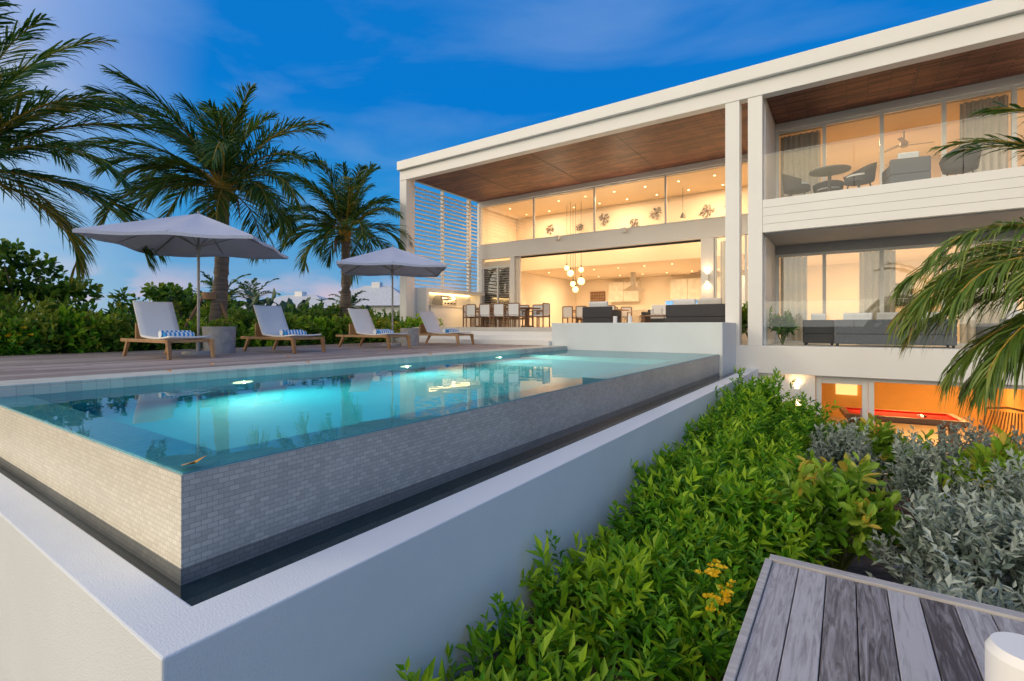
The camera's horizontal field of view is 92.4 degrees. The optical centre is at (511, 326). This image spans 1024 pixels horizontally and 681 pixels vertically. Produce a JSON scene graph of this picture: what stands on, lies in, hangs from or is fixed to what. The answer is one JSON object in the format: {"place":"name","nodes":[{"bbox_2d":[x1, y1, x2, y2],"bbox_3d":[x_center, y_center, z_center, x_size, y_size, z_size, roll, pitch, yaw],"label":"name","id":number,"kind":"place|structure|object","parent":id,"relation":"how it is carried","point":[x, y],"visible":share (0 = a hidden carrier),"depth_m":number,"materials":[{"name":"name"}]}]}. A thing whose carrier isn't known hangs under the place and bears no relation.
{"place":"outdoors","nodes":[
{"label":"outdoors","id":0,"kind":"place"},
{"bbox_2d":[0,342,536,380],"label":"pool deck","id":1,"kind":"structure","parent":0,"point":[16,367],"depth_m":8.50,"materials":[{"name":"brown wood"}]},
{"bbox_2d":[120,300,214,359],"bbox_3d":[-6.328,0.042,8.990,2.119,1.032,0.740,0,0,34],"label":"sun lounger","id":2,"kind":"object","parent":1,"relation":"on","point":[157,322],"visible":1,"depth_m":9.04,"materials":[{"name":"white wood"}]},
{"bbox_2d":[72,211,288,354],"bbox_3d":[-6.352,-0.887,9.950,2.814,2.890,2.815,0,0,-12],"label":"patio umbrella","id":3,"kind":"object","parent":1,"relation":"on","point":[198,235],"visible":1,"depth_m":9.83,"materials":[{"name":"fabric"}]},
{"bbox_2d":[202,327,235,353],"bbox_3d":[-6.072,0.283,10.183,0.620,0.550,0.620,0,0,34],"label":"concrete side table","id":4,"kind":"object","parent":1,"relation":"on","point":[225,339],"visible":0.77,"depth_m":9.96,"materials":[{"name":"grey concrete"}]},
{"bbox_2d":[241,305,325,353],"bbox_3d":[-5.073,0.042,10.834,2.119,1.032,0.740,0,0,34],"label":"sun lounger","id":5,"kind":"object","parent":1,"relation":"on","point":[271,324],"visible":1,"depth_m":10.90,"materials":[{"name":"white wood"}]},
{"bbox_2d":[335,308,410,348],"bbox_3d":[-3.666,0.042,12.900,2.119,1.032,0.740,0,0,34],"label":"sun lounger","id":6,"kind":"object","parent":1,"relation":"on","point":[362,326],"visible":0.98,"depth_m":12.96,"materials":[{"name":"white wood"}]},
{"bbox_2d":[336,245,446,345],"bbox_3d":[-3.440,-0.887,14.137,2.814,2.890,2.815,0,0,-14],"label":"patio umbrella","id":7,"kind":"object","parent":1,"relation":"on","point":[392,260],"visible":0.97,"depth_m":13.86,"materials":[{"name":"fabric"}]},
{"bbox_2d":[400,328,419,345],"bbox_3d":[-2.914,0.308,14.021,0.540,0.500,0.540,0,0,34],"label":"concrete side table","id":8,"kind":"object","parent":1,"relation":"on","point":[413,333],"visible":0.85,"depth_m":13.81,"materials":[{"name":"grey concrete"}]},
{"bbox_2d":[419,311,474,344],"bbox_3d":[-2.203,0.042,15.049,2.119,1.032,0.740,0,0,34],"label":"sun lounger","id":9,"kind":"object","parent":1,"relation":"on","point":[429,327],"visible":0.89,"depth_m":15.10,"materials":[{"name":"white wood"}]},
{"bbox_2d":[0,370,737,605],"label":"overflow channel water","id":10,"kind":"structure","parent":0,"point":[198,591],"depth_m":2.87,"materials":[{"name":"black liquid"}]},
{"bbox_2d":[0,0,991,313],"label":"sky","id":11,"kind":"structure","parent":0,"point":[394,81],"materials":[{"name":"blue"}]},
{"bbox_2d":[460,343,1023,680],"bbox_3d":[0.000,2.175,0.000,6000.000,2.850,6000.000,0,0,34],"label":"ground","id":12,"kind":"structure","parent":0,"point":[863,565],"depth_m":4.69,"materials":[{"name":"soil"}]},
{"bbox_2d":[0,238,104,316],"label":"sea grape tree","id":13,"kind":"object","parent":12,"relation":"on","point":[60,290],"visible":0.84,"depth_m":12.81,"materials":[{"name":"green plant"}]},
{"bbox_2d":[0,0,202,289],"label":"palm tree","id":14,"kind":"object","parent":12,"relation":"on","point":[61,106],"visible":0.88,"depth_m":10.24,"materials":[{"name":"green plant"}]},
{"bbox_2d":[126,281,246,323],"bbox_3d":[-11.676,-0.201,17.535,3.197,2.837,3.207,0,0,34],"label":"tree","id":15,"kind":"object","parent":12,"relation":"on","point":[184,302],"visible":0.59,"depth_m":16.90,"materials":[{"name":"green plant"}]},
{"bbox_2d":[58,64,334,326],"bbox_3d":[-8.576,-2.914,13.953,6.787,7.481,6.026,0,0,34],"label":"palm tree","id":16,"kind":"object","parent":12,"relation":"on","point":[226,178],"visible":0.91,"depth_m":13.37,"materials":[{"name":"green plant"}]},
{"bbox_2d":[3,288,399,322],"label":"distant trees","id":17,"kind":"object","parent":12,"relation":"on","point":[268,301],"depth_m":28.66,"materials":[{"name":"green plant"}]},
{"bbox_2d":[183,292,230,329],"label":"palm support stakes","id":18,"kind":"object","parent":12,"relation":"on","point":[208,295],"visible":0.46,"depth_m":13.73,"materials":[{"name":"brown wood"}]},
{"bbox_2d":[183,271,250,316],"bbox_3d":[-16.660,-0.394,28.471,3.895,5.818,4.049,0,0,12],"label":"distant palm tree","id":19,"kind":"object","parent":12,"relation":"on","point":[232,292],"visible":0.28,"depth_m":28.11,"materials":[{"name":"green plant"}]},
{"bbox_2d":[0,287,443,355],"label":"deck shrubbery","id":20,"kind":"object","parent":12,"relation":"on","point":[64,327],"visible":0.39,"depth_m":11.44,"materials":[{"name":"green plant"}]},
{"bbox_2d":[4,319,398,345],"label":"yellow flowers","id":21,"kind":"object","parent":20,"relation":"on","point":[10,334],"visible":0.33,"depth_m":9.73,"materials":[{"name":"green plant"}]},
{"bbox_2d":[230,278,280,305],"bbox_3d":[-20.517,-0.621,38.011,4.863,6.268,4.886,0,0,-28],"label":"distant palm tree","id":22,"kind":"object","parent":12,"relation":"on","point":[254,289],"visible":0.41,"depth_m":37.54,"materials":[{"name":"green plant"}]},
{"bbox_2d":[241,291,333,309],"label":"distant house","id":23,"kind":"structure","parent":12,"relation":"on","point":[297,297],"depth_m":58.43,"materials":[{"name":"white paint"}]},
{"bbox_2d":[264,152,415,317],"bbox_3d":[-6.592,-2.742,18.811,6.186,7.140,5.566,0,0,34],"label":"palm tree","id":24,"kind":"object","parent":12,"relation":"on","point":[345,212],"visible":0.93,"depth_m":18.43,"materials":[{"name":"green plant"}]},
{"bbox_2d":[322,290,368,308],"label":"distant palm tree","id":25,"kind":"object","parent":12,"relation":"on","point":[354,299],"visible":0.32,"depth_m":40.53,"materials":[{"name":"green plant"}]},
{"bbox_2d":[317,282,399,318],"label":"distant house","id":26,"kind":"structure","parent":12,"relation":"on","point":[378,295],"depth_m":56.54,"materials":[{"name":"white paint"}]},
{"bbox_2d":[0,345,719,585],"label":"swimming pool","id":27,"kind":"structure","parent":12,"relation":"in","point":[291,452],"depth_m":3.55,"materials":[{"name":"liquid"}]},
{"bbox_2d":[181,456,204,465],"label":"fallen leaf","id":28,"kind":"object","parent":27,"relation":"on","point":[196,461],"visible":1,"depth_m":2.29,"materials":[{"name":"brown plant"}]},
{"bbox_2d":[0,368,757,680],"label":"wall","id":29,"kind":"structure","parent":12,"relation":"on","point":[418,587],"depth_m":2.48,"materials":[{"name":"white paint"}]},
{"bbox_2d":[395,365,851,680],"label":"hedge","id":30,"kind":"object","parent":12,"relation":"on","point":[704,507],"visible":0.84,"depth_m":3.59,"materials":[{"name":"green plant"}]},
{"bbox_2d":[694,559,736,615],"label":"yellow flowers","id":31,"kind":"object","parent":30,"relation":"on","point":[711,572],"visible":0.94,"depth_m":2.96,"materials":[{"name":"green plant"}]},
{"bbox_2d":[382,0,1023,486],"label":"modern villa","id":32,"kind":"object","parent":12,"relation":"on","point":[738,142],"visible":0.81,"depth_m":14.12,"materials":[{"name":"white paint"}]},
{"bbox_2d":[432,295,456,305],"bbox_3d":[-2.918,-1.114,21.465,0.674,0.460,0.900,0,0,34],"label":"barbecue grill","id":33,"kind":"object","parent":32,"relation":"on","point":[444,300],"visible":0.98,"depth_m":21.19,"materials":[{"name":"metal"}]},
{"bbox_2d":[463,305,472,326],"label":"dining chair","id":34,"kind":"object","parent":32,"relation":"on","point":[464,315],"visible":0.32,"depth_m":20.68,"materials":[{"name":"brown wood"}]},
{"bbox_2d":[466,304,483,326],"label":"dining chair","id":35,"kind":"object","parent":32,"relation":"on","point":[471,311],"visible":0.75,"depth_m":19.66,"materials":[{"name":"white fabric"}]},
{"bbox_2d":[479,303,496,326],"bbox_3d":[-0.944,-0.422,19.437,0.530,0.920,0.510,0,0,31],"label":"dining chair","id":36,"kind":"object","parent":32,"relation":"on","point":[485,310],"visible":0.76,"depth_m":19.24,"materials":[{"name":"white fabric"}]},
{"bbox_2d":[487,306,502,326],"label":"dining chair","id":37,"kind":"object","parent":32,"relation":"on","point":[495,320],"visible":0.2,"depth_m":20.98,"materials":[{"name":"brown wood"}]},
{"bbox_2d":[493,303,510,326],"bbox_3d":[-0.382,-0.422,19.054,0.530,0.920,0.510,0,0,33],"label":"dining chair","id":38,"kind":"object","parent":32,"relation":"on","point":[499,310],"visible":0.8,"depth_m":18.85,"materials":[{"name":"beige fabric"}]},
{"bbox_2d":[499,305,515,326],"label":"dining chair","id":39,"kind":"object","parent":32,"relation":"on","point":[505,317],"visible":0.32,"depth_m":20.66,"materials":[{"name":"brown wood"}]},
{"bbox_2d":[476,307,540,326],"bbox_3d":[-0.306,-0.342,19.807,2.800,0.760,1.000,0,0,34],"label":"dining table","id":40,"kind":"object","parent":32,"relation":"on","point":[527,314],"visible":0.58,"depth_m":19.25,"materials":[{"name":"brown wood"}]},
{"bbox_2d":[507,303,525,326],"bbox_3d":[0.180,-0.422,18.671,0.530,0.920,0.510,0,0,31],"label":"dining chair","id":41,"kind":"object","parent":32,"relation":"on","point":[513,308],"visible":0.88,"depth_m":18.50,"materials":[{"name":"white fabric"}]},
{"bbox_2d":[512,305,529,326],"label":"dining chair","id":42,"kind":"object","parent":32,"relation":"on","point":[522,312],"visible":0.33,"depth_m":20.21,"materials":[{"name":"brown wood"}]},
{"bbox_2d":[529,304,541,326],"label":"dining chair","id":43,"kind":"object","parent":32,"relation":"on","point":[536,306],"visible":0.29,"depth_m":19.90,"materials":[{"name":"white wood"}]},
{"bbox_2d":[532,303,549,326],"bbox_3d":[1.112,-0.422,18.841,0.510,0.920,0.530,0,0,34],"label":"dining chair","id":44,"kind":"object","parent":32,"relation":"on","point":[545,310],"visible":0.91,"depth_m":18.71,"materials":[{"name":"beige fabric"}]},
{"bbox_2d":[546,224,553,233],"bbox_3d":[1.952,-4.956,25.227,0.508,0.543,0.049,0,0,34],"label":"coral wall art","id":45,"kind":"object","parent":32,"relation":"attached to","point":[551,229],"visible":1,"depth_m":25.23},
{"bbox_2d":[562,306,577,322],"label":"dining chair","id":46,"kind":"object","parent":32,"relation":"on","point":[567,312],"visible":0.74,"depth_m":21.75,"materials":[{"name":"white fabric"}]},
{"bbox_2d":[564,202,584,291],"bbox_3d":[2.923,-3.660,22.962,0.956,4.160,0.836,0,0,7],"label":"pendant light cluster","id":47,"kind":"object","parent":32,"relation":"hanging from","point":[581,280],"visible":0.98,"depth_m":22.90,"materials":[{"name":"white glass"}]},
{"bbox_2d":[576,306,586,322],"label":"dining chair","id":48,"kind":"object","parent":32,"relation":"on","point":[578,311],"visible":0.48,"depth_m":21.42,"materials":[{"name":"beige fabric"}]},
{"bbox_2d":[590,291,604,301],"bbox_3d":[5.434,-1.250,31.257,1.000,1.900,0.190,0,0,34],"label":"wine rack","id":49,"kind":"object","parent":32,"relation":"attached to","point":[597,296],"visible":0.32,"depth_m":31.23,"materials":[{"name":"brown wood"}]},
{"bbox_2d":[573,309,628,322],"bbox_3d":[3.820,-0.342,21.958,2.600,0.760,1.000,0,0,34],"label":"dining table","id":50,"kind":"object","parent":32,"relation":"on","point":[616,309],"visible":0.09,"depth_m":21.35,"materials":[{"name":"brown wood"}]},
{"bbox_2d":[582,301,620,322],"bbox_3d":[2.930,-0.379,16.031,1.000,0.833,0.850,0,0,34],"label":"wicker armchair","id":51,"kind":"object","parent":32,"relation":"on","point":[599,312],"visible":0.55,"depth_m":15.70,"materials":[{"name":"wicker"}]},
{"bbox_2d":[598,214,609,225],"bbox_3d":[4.413,-5.116,23.547,0.605,0.652,0.053,0,0,34],"label":"coral wall art","id":52,"kind":"object","parent":32,"relation":"attached to","point":[602,223],"visible":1,"depth_m":23.54},
{"bbox_2d":[479,160,747,326],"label":"window frames","id":53,"kind":"structure","parent":32,"relation":"in","point":[518,259],"depth_m":20.40,"materials":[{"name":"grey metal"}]},
{"bbox_2d":[621,307,631,322],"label":"dining chair","id":54,"kind":"object","parent":32,"relation":"on","point":[625,314],"visible":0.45,"depth_m":22.12,"materials":[{"name":"beige fabric"}]},
{"bbox_2d":[629,219,637,226],"bbox_3d":[5.666,-4.742,22.696,0.523,0.518,0.053,0,0,34],"label":"coral wall art","id":55,"kind":"object","parent":32,"relation":"attached to","point":[632,225],"visible":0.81,"depth_m":22.71},
{"bbox_2d":[640,309,665,322],"bbox_3d":[4.958,-0.272,16.344,1.200,0.620,0.700,0,0,34],"label":"wicker armchair","id":56,"kind":"object","parent":32,"relation":"on","point":[646,318],"visible":0.51,"depth_m":16.41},
{"bbox_2d":[649,207,661,219],"bbox_3d":[6.466,-5.074,22.153,0.601,0.593,0.054,0,0,34],"label":"coral wall art","id":57,"kind":"object","parent":32,"relation":"attached to","point":[652,214],"visible":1,"depth_m":22.13},
{"bbox_2d":[641,304,672,322],"bbox_3d":[5.941,-0.379,17.610,2.400,0.833,0.850,0,0,34],"label":"wicker sofa","id":58,"kind":"object","parent":32,"relation":"on","point":[656,308],"visible":0.08,"depth_m":18.02,"materials":[{"name":"fabric"}]},
{"bbox_2d":[609,272,744,322],"bbox_3d":[8.454,-1.462,27.208,7.850,2.985,3.495,0,0,34],"label":"kitchen","id":59,"kind":"object","parent":32,"relation":"on","point":[688,288],"visible":0.29,"depth_m":27.95,"materials":[{"name":"stone"}]},
{"bbox_2d":[665,300,696,304],"bbox_3d":[9.779,-1.290,28.399,1.800,0.380,0.015,0,0,34],"label":"backsplash window","id":60,"kind":"structure","parent":59,"relation":"in","point":[666,302],"depth_m":28.76,"materials":[{"name":"blue glass"}]},
{"bbox_2d":[666,298,724,322],"bbox_3d":[5.451,-0.379,14.314,1.700,0.833,0.850,0,0,34],"label":"wicker sofa","id":61,"kind":"object","parent":32,"relation":"on","point":[702,310],"visible":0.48,"depth_m":13.98,"materials":[{"name":"wicker"}]},
{"bbox_2d":[698,204,714,217],"bbox_3d":[8.289,-4.880,20.912,0.692,0.651,0.051,0,0,34],"label":"coral wall art","id":62,"kind":"object","parent":32,"relation":"attached to","point":[706,211],"visible":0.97,"depth_m":20.90},
{"bbox_2d":[705,274,708,281],"bbox_3d":[7.055,-1.750,17.771,0.110,0.266,0.119,0,0,34],"label":"wall sconce","id":63,"kind":"object","parent":32,"relation":"attached to","point":[706,277],"depth_m":17.73,"materials":[{"name":"white paint"}]},
{"bbox_2d":[742,301,773,337],"bbox_3d":[6.701,-0.146,13.811,1.319,1.306,1.150,0,0,-21],"label":"terrace plant","id":64,"kind":"object","parent":32,"relation":"on","point":[744,319],"visible":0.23,"depth_m":13.59,"materials":[{"name":"green plant"}]},
{"bbox_2d":[768,309,799,344],"bbox_3d":[7.234,0.029,13.067,0.801,0.955,0.835,0,0,0],"label":"terrace plant","id":65,"kind":"object","parent":32,"relation":"on","point":[786,322],"visible":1,"depth_m":12.90,"materials":[{"name":"green plant"}]},
{"bbox_2d":[781,174,810,196],"bbox_3d":[7.352,-3.583,12.717,0.660,0.773,0.720,0,0,34],"label":"wicker tub chair","id":66,"kind":"object","parent":32,"relation":"on","point":[792,185],"visible":0.88,"depth_m":12.53,"materials":[{"name":"wicker"}]},
{"bbox_2d":[794,388,799,398],"bbox_3d":[7.087,1.680,12.220,0.110,0.266,0.119,0,0,34],"label":"wall sconce","id":67,"kind":"object","parent":32,"relation":"attached to","point":[796,390],"depth_m":12.18,"materials":[{"name":"white paint"}]},
{"bbox_2d":[803,313,834,345],"bbox_3d":[8.115,0.082,12.985,0.700,0.833,0.700,0,0,34],"label":"wicker armchair","id":68,"kind":"object","parent":32,"relation":"on","point":[818,327],"visible":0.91,"depth_m":12.72,"materials":[{"name":"wicker"}]},
{"bbox_2d":[812,180,843,192],"bbox_3d":[8.438,-3.583,13.103,0.720,0.773,0.660,0,0,34],"label":"wicker tub chair","id":69,"kind":"object","parent":32,"relation":"on","point":[823,186],"visible":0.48,"depth_m":13.16,"materials":[{"name":"wicker"}]},
{"bbox_2d":[809,164,850,190],"bbox_3d":[8.012,-3.565,12.389,0.897,0.730,0.897,0,0,34],"label":"round balcony table","id":70,"kind":"object","parent":32,"relation":"on","point":[829,171],"visible":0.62,"depth_m":12.35,"materials":[{"name":"grey wicker"}]},
{"bbox_2d":[843,162,876,188],"bbox_3d":[8.453,-3.583,11.931,0.660,0.773,0.720,0,0,-8],"label":"wicker tub chair","id":71,"kind":"object","parent":32,"relation":"on","point":[864,175],"visible":0.93,"depth_m":11.78,"materials":[{"name":"wicker"}]},
{"bbox_2d":[834,312,956,347],"bbox_3d":[9.242,0.082,11.975,2.300,0.833,0.850,0,0,34],"label":"wicker sofa","id":72,"kind":"object","parent":32,"relation":"on","point":[857,328],"visible":0.74,"depth_m":11.83,"materials":[{"name":"wicker"}]},
{"bbox_2d":[776,83,1023,345],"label":"wing window frames","id":73,"kind":"structure","parent":32,"relation":"in","point":[1013,88],"depth_m":13.24,"materials":[{"name":"white metal"}]},
{"bbox_2d":[896,283,912,305],"bbox_3d":[13.253,-0.525,17.332,1.800,1.950,0.370,0,0,34],"label":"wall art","id":74,"kind":"object","parent":32,"relation":"attached to","point":[906,298],"visible":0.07,"depth_m":17.14,"materials":[{"name":"grey wood"}]},
{"bbox_2d":[839,406,969,449],"bbox_3d":[9.858,2.646,12.524,2.400,0.868,1.320,0,0,29],"label":"billiard table","id":75,"kind":"object","parent":32,"relation":"on","point":[913,417],"visible":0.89,"depth_m":12.22,"materials":[{"name":"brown wood"}]},
{"bbox_2d":[879,131,933,152],"bbox_3d":[11.505,-5.495,14.304,1.284,0.470,1.253,0,0,34],"label":"ceiling fan","id":76,"kind":"object","parent":32,"relation":"hanging from","point":[904,142],"visible":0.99,"depth_m":14.38,"materials":[{"name":"beige metal"}]},
{"bbox_2d":[882,151,930,183],"bbox_3d":[9.252,-3.617,11.545,0.750,0.833,0.700,0,0,23],"label":"wicker armchair","id":77,"kind":"object","parent":32,"relation":"on","point":[907,166],"visible":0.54,"depth_m":11.27,"materials":[{"name":"wicker"}]},
{"bbox_2d":[939,143,981,175],"bbox_3d":[10.031,-3.583,10.981,0.720,0.773,0.660,0,0,11],"label":"wicker tub chair","id":78,"kind":"object","parent":32,"relation":"on","point":[965,163],"visible":0.79,"depth_m":10.80,"materials":[{"name":"wicker"}]},
{"bbox_2d":[962,407,1023,451],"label":"rattan chair","id":79,"kind":"object","parent":32,"relation":"on","point":[984,418],"visible":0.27,"depth_m":11.27,"materials":[{"name":"brown wicker"}]},
{"bbox_2d":[976,311,1023,345],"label":"wicker sofa","id":80,"kind":"object","parent":32,"relation":"on","point":[981,327],"visible":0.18,"depth_m":11.05,"materials":[{"name":"wicker"}]},
{"bbox_2d":[763,451,917,570],"bbox_3d":[3.006,1.724,4.601,1.062,1.166,1.220,0,0,-17],"label":"paddle leaf shrub","id":81,"kind":"object","parent":12,"relation":"on","point":[821,494],"visible":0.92,"depth_m":4.37,"materials":[{"name":"green plant"}]},
{"bbox_2d":[825,419,867,438],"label":"paddle leaf shrub","id":82,"kind":"object","parent":12,"relation":"on","point":[844,424],"visible":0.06,"depth_m":9.29,"materials":[{"name":"green plant"}]},
{"bbox_2d":[804,417,891,502],"bbox_3d":[4.850,2.046,7.111,1.179,1.519,1.143,0,0,34],"label":"silver shrub","id":83,"kind":"object","parent":12,"relation":"on","point":[835,449],"visible":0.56,"depth_m":7.04,"materials":[{"name":"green plant"}]},
{"bbox_2d":[814,421,886,477],"bbox_3d":[5.777,2.422,8.491,1.466,1.668,1.414,0,0,-16],"label":"silver shrub","id":84,"kind":"object","parent":12,"relation":"on","point":[829,430],"visible":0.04,"depth_m":8.52,"materials":[{"name":"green plant"}]},
{"bbox_2d":[737,562,1023,680],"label":"timber deck","id":85,"kind":"structure","parent":12,"relation":"on","point":[810,626],"depth_m":2.39,"materials":[{"name":"grey wood"}]},
{"bbox_2d":[723,554,1023,680],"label":"timber deck edging","id":86,"kind":"object","parent":85,"relation":"attached to","point":[736,660],"visible":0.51,"depth_m":2.69,"materials":[{"name":"grey wood"}]},
{"bbox_2d":[985,632,1023,680],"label":"bollard light","id":87,"kind":"object","parent":85,"relation":"on","point":[1004,656],"visible":1,"depth_m":1.74,"materials":[{"name":"white paint"}]},
{"bbox_2d":[833,412,935,510],"bbox_3d":[5.516,2.058,7.465,1.356,1.498,1.384,0,0,-42],"label":"paddle leaf shrub","id":88,"kind":"object","parent":12,"relation":"on","point":[884,435],"visible":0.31,"depth_m":7.32,"materials":[{"name":"green plant"}]},
{"bbox_2d":[873,541,914,561],"bbox_3d":[4.123,2.430,5.277,0.428,0.198,0.422,0,0,-2],"label":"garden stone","id":89,"kind":"object","parent":12,"relation":"on","point":[884,550],"visible":0.02,"depth_m":5.23,"materials":[{"name":"grey stone"}]},
{"bbox_2d":[879,425,982,513],"bbox_3d":[5.378,2.048,6.191,1.259,1.518,1.355,0,0,34],"label":"silver shrub","id":90,"kind":"object","parent":12,"relation":"on","point":[923,467],"visible":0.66,"depth_m":6.17,"materials":[{"name":"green plant"}]},
{"bbox_2d":[863,471,1023,609],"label":"silver shrub","id":91,"kind":"object","parent":12,"relation":"on","point":[965,534],"visible":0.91,"depth_m":3.74,"materials":[{"name":"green plant"}]},
{"bbox_2d":[885,101,1023,424],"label":"palm tree","id":92,"kind":"object","parent":12,"relation":"on","point":[1004,351],"visible":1,"depth_m":5.93,"materials":[{"name":"green plant"}]},
{"bbox_2d":[931,415,996,516],"bbox_3d":[6.733,2.207,7.219,1.590,1.798,1.458,0,0,34],"label":"silver shrub","id":93,"kind":"object","parent":12,"relation":"on","point":[974,434],"visible":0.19,"depth_m":7.22,"materials":[{"name":"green plant"}]},
{"bbox_2d":[911,549,1023,611],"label":"silver shrub","id":94,"kind":"object","parent":12,"relation":"on","point":[960,589],"visible":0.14,"depth_m":3.05,"materials":[{"name":"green plant"}]},
{"bbox_2d":[929,420,1023,460],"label":"silver shrub","id":95,"kind":"object","parent":12,"relation":"on","point":[954,429],"visible":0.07,"depth_m":8.67,"materials":[{"name":"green plant"}]},
{"bbox_2d":[935,424,1023,529],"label":"paddle leaf shrub","id":96,"kind":"object","parent":12,"relation":"on","point":[998,453],"visible":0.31,"depth_m":5.61,"materials":[{"name":"green plant"}]},
{"bbox_2d":[948,447,1023,575],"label":"silver shrub","id":97,"kind":"object","parent":12,"relation":"on","point":[1014,488],"visible":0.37,"depth_m":4.62,"materials":[{"name":"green plant"}]},
{"bbox_2d":[990,436,1022,450],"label":"paddle leaf shrub","id":98,"kind":"object","parent":12,"relation":"on","point":[1020,448],"visible":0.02,"depth_m":7.08,"materials":[{"name":"green plant"}]},
{"bbox_2d":[1002,580,1023,609],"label":"silver shrub","id":99,"kind":"object","parent":12,"relation":"on","point":[1018,596],"visible":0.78,"depth_m":3.24,"materials":[{"name":"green plant"}]},
{"bbox_2d":[1010,430,1023,451],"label":"silver shrub","id":100,"kind":"object","parent":12,"relation":"on","point":[1019,438],"visible":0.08,"depth_m":6.18,"materials":[{"name":"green plant"}]},
{"bbox_2d":[893,561,914,575],"bbox_3d":[3.820,2.363,4.793,0.232,0.108,0.245,0,0,-16],"label":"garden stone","id":101,"kind":"object","parent":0,"point":[897,566],"visible":0.23,"depth_m":4.72,"materials":[{"name":"grey stone"}]}
]}

